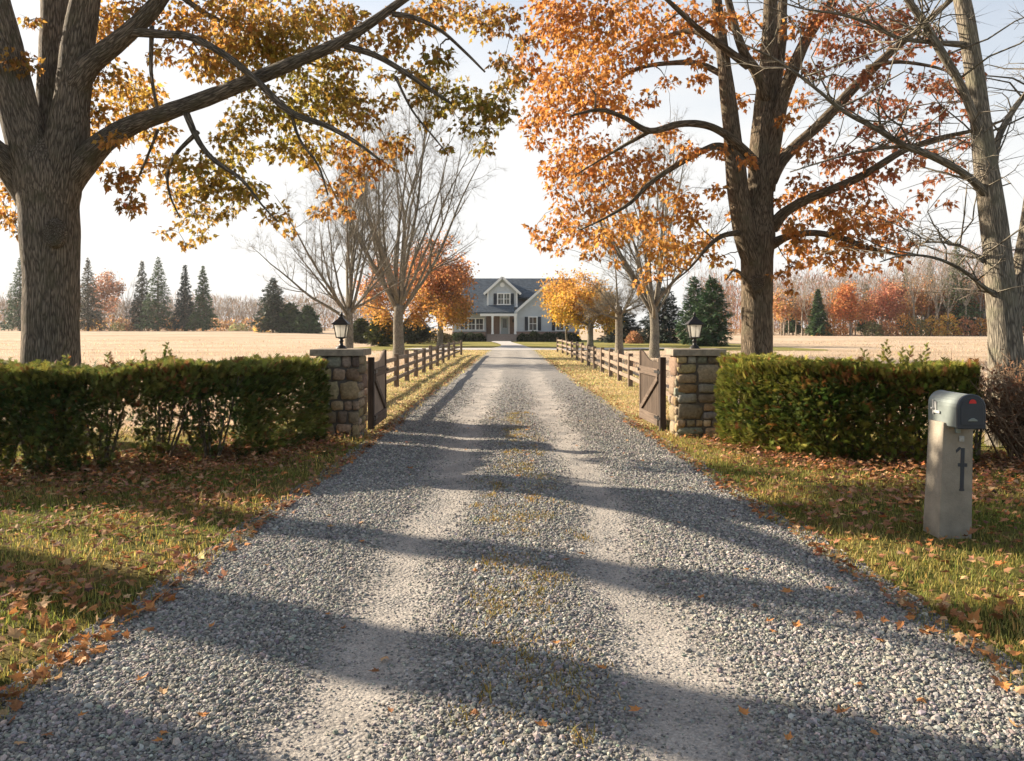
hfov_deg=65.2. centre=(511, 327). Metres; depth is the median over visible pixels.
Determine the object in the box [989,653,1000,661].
fallen leaf
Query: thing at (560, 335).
round shrub
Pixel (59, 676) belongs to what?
fallen leaf
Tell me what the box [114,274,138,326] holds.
bare tree
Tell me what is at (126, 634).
fallen leaf
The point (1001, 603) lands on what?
fallen leaf
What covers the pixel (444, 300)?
red maple
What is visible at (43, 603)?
fallen leaf
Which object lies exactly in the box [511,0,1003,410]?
oak tree
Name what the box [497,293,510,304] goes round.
window
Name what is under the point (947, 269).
bare tree
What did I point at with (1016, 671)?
fallen leaf
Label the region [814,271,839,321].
bare tree
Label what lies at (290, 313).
spruce
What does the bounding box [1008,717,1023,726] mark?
fallen leaf
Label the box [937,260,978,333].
bare tree
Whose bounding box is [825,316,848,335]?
autumn bush
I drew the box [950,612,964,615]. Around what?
fallen leaf
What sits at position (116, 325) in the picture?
autumn bush
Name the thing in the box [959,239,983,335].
bare tree
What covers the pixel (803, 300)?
bare tree
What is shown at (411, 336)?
arborvitae
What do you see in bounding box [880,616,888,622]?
fallen leaf
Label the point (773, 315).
bare tree
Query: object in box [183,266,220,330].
spruce
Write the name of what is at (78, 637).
fallen leaf
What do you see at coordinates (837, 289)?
bare tree
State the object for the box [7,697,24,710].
fallen leaf
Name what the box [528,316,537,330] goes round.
window
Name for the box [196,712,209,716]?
fallen leaf
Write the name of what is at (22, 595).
fallen leaf
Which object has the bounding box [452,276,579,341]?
house
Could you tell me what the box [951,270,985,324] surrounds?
tree
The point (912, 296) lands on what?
bare tree
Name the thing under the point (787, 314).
bare tree
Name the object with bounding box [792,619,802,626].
fallen leaf
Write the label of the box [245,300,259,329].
bare tree
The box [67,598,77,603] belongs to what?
fallen leaf
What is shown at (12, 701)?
fallen leaf
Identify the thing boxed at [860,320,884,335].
autumn bush
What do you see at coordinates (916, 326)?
autumn bush
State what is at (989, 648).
fallen leaf
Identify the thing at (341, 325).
lantern
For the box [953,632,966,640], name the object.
fallen leaf
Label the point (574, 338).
round shrub
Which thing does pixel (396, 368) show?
rail fence
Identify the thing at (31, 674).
fallen leaf
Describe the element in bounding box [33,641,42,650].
fallen leaf
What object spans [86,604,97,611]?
fallen leaf
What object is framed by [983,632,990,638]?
fallen leaf
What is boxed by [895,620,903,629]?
fallen leaf
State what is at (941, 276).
bare tree
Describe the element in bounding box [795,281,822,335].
bare tree
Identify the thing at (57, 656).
fallen leaf
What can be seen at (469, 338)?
round shrub
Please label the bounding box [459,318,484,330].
window
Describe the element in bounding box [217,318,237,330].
autumn bush
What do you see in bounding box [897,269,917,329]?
spruce
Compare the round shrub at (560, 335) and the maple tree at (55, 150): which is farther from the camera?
the round shrub at (560, 335)
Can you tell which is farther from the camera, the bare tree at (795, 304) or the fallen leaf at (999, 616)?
the bare tree at (795, 304)
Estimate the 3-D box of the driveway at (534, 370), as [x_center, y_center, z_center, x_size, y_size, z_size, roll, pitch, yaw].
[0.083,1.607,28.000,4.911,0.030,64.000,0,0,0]
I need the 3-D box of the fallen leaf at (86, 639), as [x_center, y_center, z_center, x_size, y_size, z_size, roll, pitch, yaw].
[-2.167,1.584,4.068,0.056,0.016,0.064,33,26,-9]
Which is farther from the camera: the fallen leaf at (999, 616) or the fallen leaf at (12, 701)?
the fallen leaf at (999, 616)
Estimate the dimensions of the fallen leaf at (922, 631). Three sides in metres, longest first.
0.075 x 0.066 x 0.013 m
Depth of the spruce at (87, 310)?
179.64 m
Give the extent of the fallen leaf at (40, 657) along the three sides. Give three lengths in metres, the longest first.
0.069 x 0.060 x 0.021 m
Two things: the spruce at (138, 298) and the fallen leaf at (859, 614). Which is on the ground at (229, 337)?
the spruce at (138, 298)
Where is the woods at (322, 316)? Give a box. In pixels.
[0,289,388,330]
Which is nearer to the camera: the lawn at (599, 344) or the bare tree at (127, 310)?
the lawn at (599, 344)
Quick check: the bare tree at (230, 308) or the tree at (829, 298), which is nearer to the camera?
the tree at (829, 298)
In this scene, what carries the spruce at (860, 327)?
on the ground at (229, 337)
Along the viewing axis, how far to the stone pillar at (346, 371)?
11.79 m
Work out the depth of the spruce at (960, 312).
148.95 m
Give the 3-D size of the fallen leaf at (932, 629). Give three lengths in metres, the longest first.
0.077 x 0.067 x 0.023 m
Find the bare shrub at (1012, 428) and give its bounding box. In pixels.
[947,349,1023,466]
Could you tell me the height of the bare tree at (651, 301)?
14.678 m
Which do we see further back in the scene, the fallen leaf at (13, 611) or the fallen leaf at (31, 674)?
the fallen leaf at (13, 611)
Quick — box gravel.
[0,377,1023,760]
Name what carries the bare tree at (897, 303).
on the ground at (229, 337)
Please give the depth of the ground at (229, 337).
78.85 m
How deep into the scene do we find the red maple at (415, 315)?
73.40 m
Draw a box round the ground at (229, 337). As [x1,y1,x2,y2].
[0,328,1023,430]
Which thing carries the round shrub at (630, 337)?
on the lawn at (599, 344)
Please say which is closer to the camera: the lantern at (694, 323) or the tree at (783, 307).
the lantern at (694, 323)
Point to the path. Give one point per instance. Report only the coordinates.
(507, 344)
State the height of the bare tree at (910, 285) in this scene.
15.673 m
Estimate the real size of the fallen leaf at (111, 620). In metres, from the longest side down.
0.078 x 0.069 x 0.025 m
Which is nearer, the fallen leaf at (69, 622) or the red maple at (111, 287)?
the fallen leaf at (69, 622)
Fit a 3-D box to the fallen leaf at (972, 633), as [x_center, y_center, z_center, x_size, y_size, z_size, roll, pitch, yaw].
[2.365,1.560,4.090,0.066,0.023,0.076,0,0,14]
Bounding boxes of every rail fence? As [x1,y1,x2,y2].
[365,340,461,401]
[556,337,670,395]
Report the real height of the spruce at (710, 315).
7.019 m
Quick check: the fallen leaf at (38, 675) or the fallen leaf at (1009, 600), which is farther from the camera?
the fallen leaf at (1009, 600)
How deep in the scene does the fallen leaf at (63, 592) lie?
4.62 m
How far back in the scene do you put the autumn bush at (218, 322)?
185.42 m
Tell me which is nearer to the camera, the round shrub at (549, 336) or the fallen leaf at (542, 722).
the fallen leaf at (542, 722)
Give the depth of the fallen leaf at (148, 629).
4.24 m
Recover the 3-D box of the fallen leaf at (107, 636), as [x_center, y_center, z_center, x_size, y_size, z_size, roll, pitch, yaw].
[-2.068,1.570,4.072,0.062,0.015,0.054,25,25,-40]
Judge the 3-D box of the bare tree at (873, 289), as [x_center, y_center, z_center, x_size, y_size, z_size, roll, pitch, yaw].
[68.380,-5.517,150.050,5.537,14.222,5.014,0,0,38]
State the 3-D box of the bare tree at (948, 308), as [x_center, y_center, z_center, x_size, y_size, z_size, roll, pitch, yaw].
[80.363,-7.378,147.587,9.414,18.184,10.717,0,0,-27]
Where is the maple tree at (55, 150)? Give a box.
[0,0,540,444]
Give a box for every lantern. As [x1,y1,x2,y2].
[332,312,350,348]
[685,311,703,348]
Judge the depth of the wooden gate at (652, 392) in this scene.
13.15 m
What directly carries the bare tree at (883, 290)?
on the ground at (229, 337)
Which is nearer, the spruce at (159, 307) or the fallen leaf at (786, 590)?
the fallen leaf at (786, 590)
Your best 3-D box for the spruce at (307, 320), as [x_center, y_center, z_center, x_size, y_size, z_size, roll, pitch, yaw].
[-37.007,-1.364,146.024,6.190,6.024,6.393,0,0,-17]
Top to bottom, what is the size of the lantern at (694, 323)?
0.565 m
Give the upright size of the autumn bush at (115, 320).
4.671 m
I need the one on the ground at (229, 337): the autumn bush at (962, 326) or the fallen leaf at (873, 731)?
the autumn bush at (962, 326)
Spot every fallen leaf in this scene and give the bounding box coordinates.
[4,601,18,610]
[4,699,23,703]
[5,624,22,638]
[7,606,17,614]
[7,690,22,697]
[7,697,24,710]
[8,661,17,672]
[8,669,24,684]
[11,615,17,620]
[12,587,20,597]
[13,598,27,609]
[17,656,27,663]
[19,592,29,597]
[20,641,33,647]
[27,668,39,677]
[30,670,46,683]
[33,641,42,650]
[34,599,50,607]
[35,654,47,660]
[35,678,42,684]
[37,614,50,626]
[37,663,52,673]
[39,607,47,616]
[41,619,51,629]
[41,634,56,638]
[43,669,50,678]
[46,657,56,663]
[47,621,62,631]
[53,590,68,593]
[53,670,62,679]
[54,651,60,658]
[54,654,69,666]
[60,650,72,657]
[61,619,75,630]
[62,627,77,635]
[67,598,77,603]
[71,644,87,651]
[73,633,82,642]
[73,656,85,665]
[77,600,89,607]
[79,649,90,661]
[80,634,89,644]
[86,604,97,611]
[89,648,100,654]
[91,644,107,652]
[100,624,112,629]
[100,632,110,639]
[106,614,115,622]
[116,609,131,616]
[121,629,130,638]
[128,605,136,609]
[143,627,154,631]
[144,606,156,610]
[145,600,154,608]
[157,686,168,693]
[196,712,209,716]
[534,719,547,725]
[595,664,606,668]
[628,705,642,710]
[738,705,749,714]
[779,587,792,591]
[784,731,793,739]
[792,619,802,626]
[834,704,851,712]
[853,610,863,619]
[870,728,879,734]
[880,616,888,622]
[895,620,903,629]
[902,599,915,608]
[904,614,914,619]
[916,698,926,703]
[918,628,931,634]
[928,625,941,631]
[942,601,951,609]
[950,607,956,617]
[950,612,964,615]
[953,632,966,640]
[955,636,970,646]
[958,614,968,621]
[963,601,972,611]
[966,608,982,623]
[967,629,980,636]
[974,622,982,629]
[977,648,989,654]
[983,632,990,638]
[984,644,995,653]
[987,675,998,685]
[989,613,1003,620]
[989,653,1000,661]
[991,663,1002,673]
[995,604,1005,613]
[996,681,1011,690]
[997,600,1005,606]
[1003,597,1015,604]
[1008,650,1021,655]
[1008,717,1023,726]
[1011,669,1022,673]
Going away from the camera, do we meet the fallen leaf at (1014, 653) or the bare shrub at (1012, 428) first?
the fallen leaf at (1014, 653)
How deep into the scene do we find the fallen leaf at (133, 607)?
4.51 m
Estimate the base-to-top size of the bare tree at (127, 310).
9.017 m
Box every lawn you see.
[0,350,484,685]
[356,340,826,350]
[540,350,1023,664]
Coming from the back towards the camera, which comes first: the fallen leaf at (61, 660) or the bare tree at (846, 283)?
the bare tree at (846, 283)
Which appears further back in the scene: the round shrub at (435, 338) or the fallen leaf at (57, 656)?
the round shrub at (435, 338)
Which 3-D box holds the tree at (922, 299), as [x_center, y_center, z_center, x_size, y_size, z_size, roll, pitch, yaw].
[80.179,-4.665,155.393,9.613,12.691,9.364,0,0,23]
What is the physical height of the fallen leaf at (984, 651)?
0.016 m
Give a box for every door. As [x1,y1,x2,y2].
[501,317,507,333]
[956,394,985,428]
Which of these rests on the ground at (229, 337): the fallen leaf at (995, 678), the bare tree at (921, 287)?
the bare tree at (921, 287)
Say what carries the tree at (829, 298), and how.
on the ground at (229, 337)
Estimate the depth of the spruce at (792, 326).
157.51 m
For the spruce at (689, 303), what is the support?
on the lawn at (599, 344)
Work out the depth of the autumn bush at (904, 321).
145.38 m
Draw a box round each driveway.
[0,350,1023,760]
[408,347,665,349]
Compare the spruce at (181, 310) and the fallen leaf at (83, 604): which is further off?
the spruce at (181, 310)
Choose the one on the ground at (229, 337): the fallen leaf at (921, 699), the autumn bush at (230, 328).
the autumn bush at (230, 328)
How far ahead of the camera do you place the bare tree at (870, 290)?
151.22 m
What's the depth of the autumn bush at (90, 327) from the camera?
182.69 m
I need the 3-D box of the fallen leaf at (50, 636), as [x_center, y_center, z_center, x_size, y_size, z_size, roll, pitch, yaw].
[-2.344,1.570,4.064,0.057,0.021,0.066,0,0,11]
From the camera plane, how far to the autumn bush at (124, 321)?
185.28 m
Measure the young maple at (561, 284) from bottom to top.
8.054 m
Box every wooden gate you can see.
[368,350,388,430]
[638,350,665,430]
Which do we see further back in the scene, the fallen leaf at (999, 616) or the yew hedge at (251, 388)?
the yew hedge at (251, 388)
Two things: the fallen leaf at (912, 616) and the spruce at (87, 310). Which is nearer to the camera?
the fallen leaf at (912, 616)
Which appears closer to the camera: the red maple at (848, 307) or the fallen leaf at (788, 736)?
the fallen leaf at (788, 736)
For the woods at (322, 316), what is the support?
on the ground at (229, 337)
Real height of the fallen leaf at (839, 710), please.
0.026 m
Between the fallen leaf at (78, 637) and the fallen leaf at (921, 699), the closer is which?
the fallen leaf at (921, 699)
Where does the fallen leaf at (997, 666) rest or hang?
on the gravel
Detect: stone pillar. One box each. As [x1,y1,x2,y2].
[310,348,370,437]
[664,348,726,437]
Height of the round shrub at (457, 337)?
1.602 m
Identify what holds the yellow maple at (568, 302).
on the lawn at (599, 344)
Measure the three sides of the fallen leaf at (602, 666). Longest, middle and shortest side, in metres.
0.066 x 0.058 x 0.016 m
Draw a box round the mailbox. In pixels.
[923,390,985,538]
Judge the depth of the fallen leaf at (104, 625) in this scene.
4.25 m
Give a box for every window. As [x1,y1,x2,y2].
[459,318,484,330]
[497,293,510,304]
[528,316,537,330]
[555,319,564,330]
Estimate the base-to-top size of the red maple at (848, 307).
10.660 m
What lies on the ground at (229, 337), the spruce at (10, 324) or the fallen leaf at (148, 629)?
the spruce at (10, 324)
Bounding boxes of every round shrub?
[419,330,437,342]
[434,333,452,342]
[452,332,466,341]
[462,332,478,341]
[471,333,486,341]
[516,333,531,341]
[526,330,543,341]
[539,332,555,341]
[549,332,568,341]
[564,332,581,341]
[624,331,643,343]
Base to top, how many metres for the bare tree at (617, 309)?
8.580 m
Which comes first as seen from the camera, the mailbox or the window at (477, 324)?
the mailbox
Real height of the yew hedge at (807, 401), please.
1.579 m
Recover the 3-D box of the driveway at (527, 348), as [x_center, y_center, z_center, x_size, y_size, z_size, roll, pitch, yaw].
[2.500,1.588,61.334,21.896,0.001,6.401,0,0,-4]
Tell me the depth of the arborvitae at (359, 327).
85.39 m
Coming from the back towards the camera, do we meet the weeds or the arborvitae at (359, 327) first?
the arborvitae at (359, 327)
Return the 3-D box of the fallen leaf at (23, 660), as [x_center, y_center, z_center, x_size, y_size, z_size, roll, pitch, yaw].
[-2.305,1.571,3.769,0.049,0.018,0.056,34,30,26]
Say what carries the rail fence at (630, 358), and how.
on the lawn at (912, 589)
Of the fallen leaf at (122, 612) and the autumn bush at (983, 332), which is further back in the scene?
the autumn bush at (983, 332)
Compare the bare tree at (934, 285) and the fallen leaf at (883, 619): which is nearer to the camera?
the fallen leaf at (883, 619)
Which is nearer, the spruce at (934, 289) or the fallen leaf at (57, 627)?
the fallen leaf at (57, 627)
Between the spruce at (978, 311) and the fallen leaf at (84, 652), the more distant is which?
the spruce at (978, 311)
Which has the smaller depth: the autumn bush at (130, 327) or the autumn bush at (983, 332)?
the autumn bush at (983, 332)
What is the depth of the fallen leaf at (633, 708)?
3.31 m
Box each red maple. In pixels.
[81,270,126,330]
[353,241,436,345]
[398,230,479,345]
[824,280,876,335]
[858,273,910,335]
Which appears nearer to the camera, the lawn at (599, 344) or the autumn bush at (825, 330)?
the lawn at (599, 344)
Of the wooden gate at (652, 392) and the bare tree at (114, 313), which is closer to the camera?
the wooden gate at (652, 392)
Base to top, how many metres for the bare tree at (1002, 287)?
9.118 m
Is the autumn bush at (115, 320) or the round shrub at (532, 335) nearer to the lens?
the round shrub at (532, 335)
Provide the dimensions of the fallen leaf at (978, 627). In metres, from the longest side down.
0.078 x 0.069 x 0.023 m
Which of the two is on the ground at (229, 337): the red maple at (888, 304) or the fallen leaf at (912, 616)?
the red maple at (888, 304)
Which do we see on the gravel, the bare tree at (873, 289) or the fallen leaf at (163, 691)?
the fallen leaf at (163, 691)
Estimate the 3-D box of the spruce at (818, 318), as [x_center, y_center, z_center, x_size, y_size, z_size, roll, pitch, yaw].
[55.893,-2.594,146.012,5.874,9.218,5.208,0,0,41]
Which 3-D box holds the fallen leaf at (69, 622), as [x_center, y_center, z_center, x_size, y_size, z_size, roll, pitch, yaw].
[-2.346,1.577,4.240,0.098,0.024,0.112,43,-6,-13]
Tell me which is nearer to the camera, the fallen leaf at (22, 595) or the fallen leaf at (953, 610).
the fallen leaf at (953, 610)
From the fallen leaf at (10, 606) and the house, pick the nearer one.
the fallen leaf at (10, 606)
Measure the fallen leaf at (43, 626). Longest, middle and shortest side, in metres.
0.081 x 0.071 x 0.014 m
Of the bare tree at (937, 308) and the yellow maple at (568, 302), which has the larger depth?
the bare tree at (937, 308)
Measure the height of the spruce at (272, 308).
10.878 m
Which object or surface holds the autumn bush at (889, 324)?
on the ground at (229, 337)
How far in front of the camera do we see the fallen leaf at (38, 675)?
3.64 m
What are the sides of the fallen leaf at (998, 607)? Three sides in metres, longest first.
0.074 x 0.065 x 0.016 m
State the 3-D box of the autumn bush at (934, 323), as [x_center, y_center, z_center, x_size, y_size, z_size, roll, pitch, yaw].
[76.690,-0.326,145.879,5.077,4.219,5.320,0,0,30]
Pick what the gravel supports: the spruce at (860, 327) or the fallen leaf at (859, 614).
the fallen leaf at (859, 614)
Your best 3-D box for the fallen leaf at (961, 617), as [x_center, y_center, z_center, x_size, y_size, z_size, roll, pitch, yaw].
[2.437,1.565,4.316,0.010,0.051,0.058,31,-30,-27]
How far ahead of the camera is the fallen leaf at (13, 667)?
3.70 m
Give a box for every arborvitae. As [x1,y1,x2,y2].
[353,318,370,343]
[361,313,392,345]
[403,318,437,343]
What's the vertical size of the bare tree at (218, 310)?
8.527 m
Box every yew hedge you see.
[0,342,334,477]
[713,339,998,466]
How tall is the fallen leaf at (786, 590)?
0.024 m
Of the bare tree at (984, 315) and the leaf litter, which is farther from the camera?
the bare tree at (984, 315)
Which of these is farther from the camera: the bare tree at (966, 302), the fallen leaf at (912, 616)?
the bare tree at (966, 302)
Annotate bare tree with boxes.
[0,281,16,330]
[106,301,119,324]
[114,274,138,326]
[120,295,133,324]
[213,298,225,320]
[222,296,236,325]
[227,299,243,330]
[231,117,440,347]
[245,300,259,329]
[282,53,506,356]
[563,106,733,357]
[572,232,668,354]
[706,0,1023,447]
[773,280,780,335]
[773,282,801,334]
[773,285,792,335]
[774,274,811,335]
[791,269,814,335]
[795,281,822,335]
[804,284,833,335]
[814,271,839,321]
[827,272,846,334]
[829,272,868,333]
[842,269,862,334]
[852,272,875,334]
[852,272,894,316]
[859,266,907,323]
[863,270,889,334]
[867,263,897,332]
[882,259,931,331]
[883,248,931,325]
[885,275,910,334]
[895,234,930,333]
[901,260,940,334]
[911,253,953,335]
[912,229,975,326]
[916,247,956,333]
[917,244,978,331]
[936,233,964,321]
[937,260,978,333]
[947,246,982,330]
[953,257,985,335]
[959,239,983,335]
[968,242,1015,294]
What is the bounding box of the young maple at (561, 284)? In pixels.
[534,265,596,339]
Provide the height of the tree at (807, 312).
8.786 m
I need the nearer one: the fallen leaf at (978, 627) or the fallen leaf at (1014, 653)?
the fallen leaf at (1014, 653)
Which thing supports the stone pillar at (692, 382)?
on the ground at (229, 337)
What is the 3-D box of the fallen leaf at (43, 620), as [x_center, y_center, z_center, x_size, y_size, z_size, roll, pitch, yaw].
[-2.492,1.559,4.270,0.082,0.020,0.093,36,12,-30]
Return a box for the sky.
[0,0,1023,328]
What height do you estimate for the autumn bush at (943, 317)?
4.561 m
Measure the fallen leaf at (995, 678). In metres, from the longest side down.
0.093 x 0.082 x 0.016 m
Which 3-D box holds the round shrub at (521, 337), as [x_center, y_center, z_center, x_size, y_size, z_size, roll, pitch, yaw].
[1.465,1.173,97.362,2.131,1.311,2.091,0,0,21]
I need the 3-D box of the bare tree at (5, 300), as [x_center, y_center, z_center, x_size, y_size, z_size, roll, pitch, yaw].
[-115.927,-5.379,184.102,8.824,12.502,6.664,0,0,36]
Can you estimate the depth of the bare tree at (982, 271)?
147.75 m
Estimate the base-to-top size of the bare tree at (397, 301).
17.806 m
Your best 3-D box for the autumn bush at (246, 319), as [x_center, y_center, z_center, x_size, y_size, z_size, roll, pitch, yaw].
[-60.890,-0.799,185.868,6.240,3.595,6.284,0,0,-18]
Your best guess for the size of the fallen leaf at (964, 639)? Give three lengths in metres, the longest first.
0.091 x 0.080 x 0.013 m
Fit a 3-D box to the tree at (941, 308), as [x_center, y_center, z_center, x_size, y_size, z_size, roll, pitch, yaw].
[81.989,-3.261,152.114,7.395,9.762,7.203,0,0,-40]
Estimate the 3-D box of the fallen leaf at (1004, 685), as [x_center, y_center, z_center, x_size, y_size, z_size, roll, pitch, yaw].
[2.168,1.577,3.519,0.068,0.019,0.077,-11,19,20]
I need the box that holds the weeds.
[438,411,624,748]
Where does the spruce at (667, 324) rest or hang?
on the lawn at (599, 344)
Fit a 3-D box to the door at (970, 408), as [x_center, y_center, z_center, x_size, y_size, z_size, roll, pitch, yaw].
[3.431,0.624,5.972,0.210,0.261,0.045,0,0,0]
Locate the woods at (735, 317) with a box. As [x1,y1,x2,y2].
[683,240,1014,334]
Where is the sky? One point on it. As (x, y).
(515, 196)
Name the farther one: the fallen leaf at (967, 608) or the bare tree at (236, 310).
the bare tree at (236, 310)
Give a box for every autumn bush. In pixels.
[84,321,101,330]
[97,314,123,330]
[107,322,125,330]
[119,318,136,330]
[124,322,141,330]
[204,318,228,330]
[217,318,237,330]
[228,323,251,330]
[238,317,259,330]
[811,321,831,335]
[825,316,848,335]
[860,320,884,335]
[877,320,901,335]
[889,314,919,335]
[903,316,930,335]
[919,315,947,335]
[932,313,962,335]
[951,316,979,335]
[971,318,986,335]
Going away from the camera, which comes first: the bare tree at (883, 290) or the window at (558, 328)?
the window at (558, 328)
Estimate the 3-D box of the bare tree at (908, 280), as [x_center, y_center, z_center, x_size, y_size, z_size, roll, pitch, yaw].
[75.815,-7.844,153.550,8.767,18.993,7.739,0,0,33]
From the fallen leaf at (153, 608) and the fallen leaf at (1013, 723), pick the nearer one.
the fallen leaf at (1013, 723)
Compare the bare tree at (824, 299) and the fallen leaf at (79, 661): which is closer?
the fallen leaf at (79, 661)
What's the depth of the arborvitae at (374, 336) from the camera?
72.40 m
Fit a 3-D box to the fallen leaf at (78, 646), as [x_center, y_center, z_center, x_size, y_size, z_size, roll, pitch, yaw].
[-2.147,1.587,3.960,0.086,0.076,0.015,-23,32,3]
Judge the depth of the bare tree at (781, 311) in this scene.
152.92 m
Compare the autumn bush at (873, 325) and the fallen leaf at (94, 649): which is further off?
the autumn bush at (873, 325)
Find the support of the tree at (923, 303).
on the ground at (229, 337)
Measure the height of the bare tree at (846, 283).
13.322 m
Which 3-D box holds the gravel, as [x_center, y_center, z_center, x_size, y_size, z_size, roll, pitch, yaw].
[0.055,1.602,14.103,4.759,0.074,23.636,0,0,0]
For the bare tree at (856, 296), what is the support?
on the ground at (229, 337)
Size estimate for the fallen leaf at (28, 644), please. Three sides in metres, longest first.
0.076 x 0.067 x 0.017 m
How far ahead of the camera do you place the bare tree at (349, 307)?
37.79 m
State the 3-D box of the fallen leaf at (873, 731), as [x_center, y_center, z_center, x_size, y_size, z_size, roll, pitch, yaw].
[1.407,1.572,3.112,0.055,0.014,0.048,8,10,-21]
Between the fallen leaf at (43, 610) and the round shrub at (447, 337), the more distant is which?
the round shrub at (447, 337)
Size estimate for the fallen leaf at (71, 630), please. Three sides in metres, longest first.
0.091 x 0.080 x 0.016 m
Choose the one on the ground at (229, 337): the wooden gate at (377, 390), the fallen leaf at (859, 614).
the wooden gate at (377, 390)
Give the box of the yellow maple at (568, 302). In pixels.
[550,262,624,346]
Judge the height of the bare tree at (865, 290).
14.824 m
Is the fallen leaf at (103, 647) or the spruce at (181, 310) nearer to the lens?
the fallen leaf at (103, 647)
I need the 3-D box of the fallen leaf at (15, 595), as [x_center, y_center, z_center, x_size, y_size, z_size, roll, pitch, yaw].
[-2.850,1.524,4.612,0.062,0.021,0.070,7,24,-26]
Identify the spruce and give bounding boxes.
[0,258,21,330]
[80,258,109,330]
[123,260,154,330]
[134,257,175,330]
[169,265,198,330]
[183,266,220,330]
[248,277,288,332]
[272,302,299,332]
[293,305,324,332]
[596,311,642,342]
[637,286,683,342]
[673,276,710,344]
[687,274,735,346]
[782,289,803,334]
[804,289,833,335]
[854,285,876,331]
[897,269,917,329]
[916,260,939,331]
[929,242,985,335]
[974,269,986,330]
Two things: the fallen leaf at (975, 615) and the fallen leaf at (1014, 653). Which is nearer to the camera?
the fallen leaf at (1014, 653)
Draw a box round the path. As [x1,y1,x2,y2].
[492,341,529,347]
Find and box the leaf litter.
[0,359,1023,715]
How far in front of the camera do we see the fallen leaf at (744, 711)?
3.30 m
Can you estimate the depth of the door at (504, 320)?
100.76 m
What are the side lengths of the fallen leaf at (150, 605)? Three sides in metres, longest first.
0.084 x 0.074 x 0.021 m
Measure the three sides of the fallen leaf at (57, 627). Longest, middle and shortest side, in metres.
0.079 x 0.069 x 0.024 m

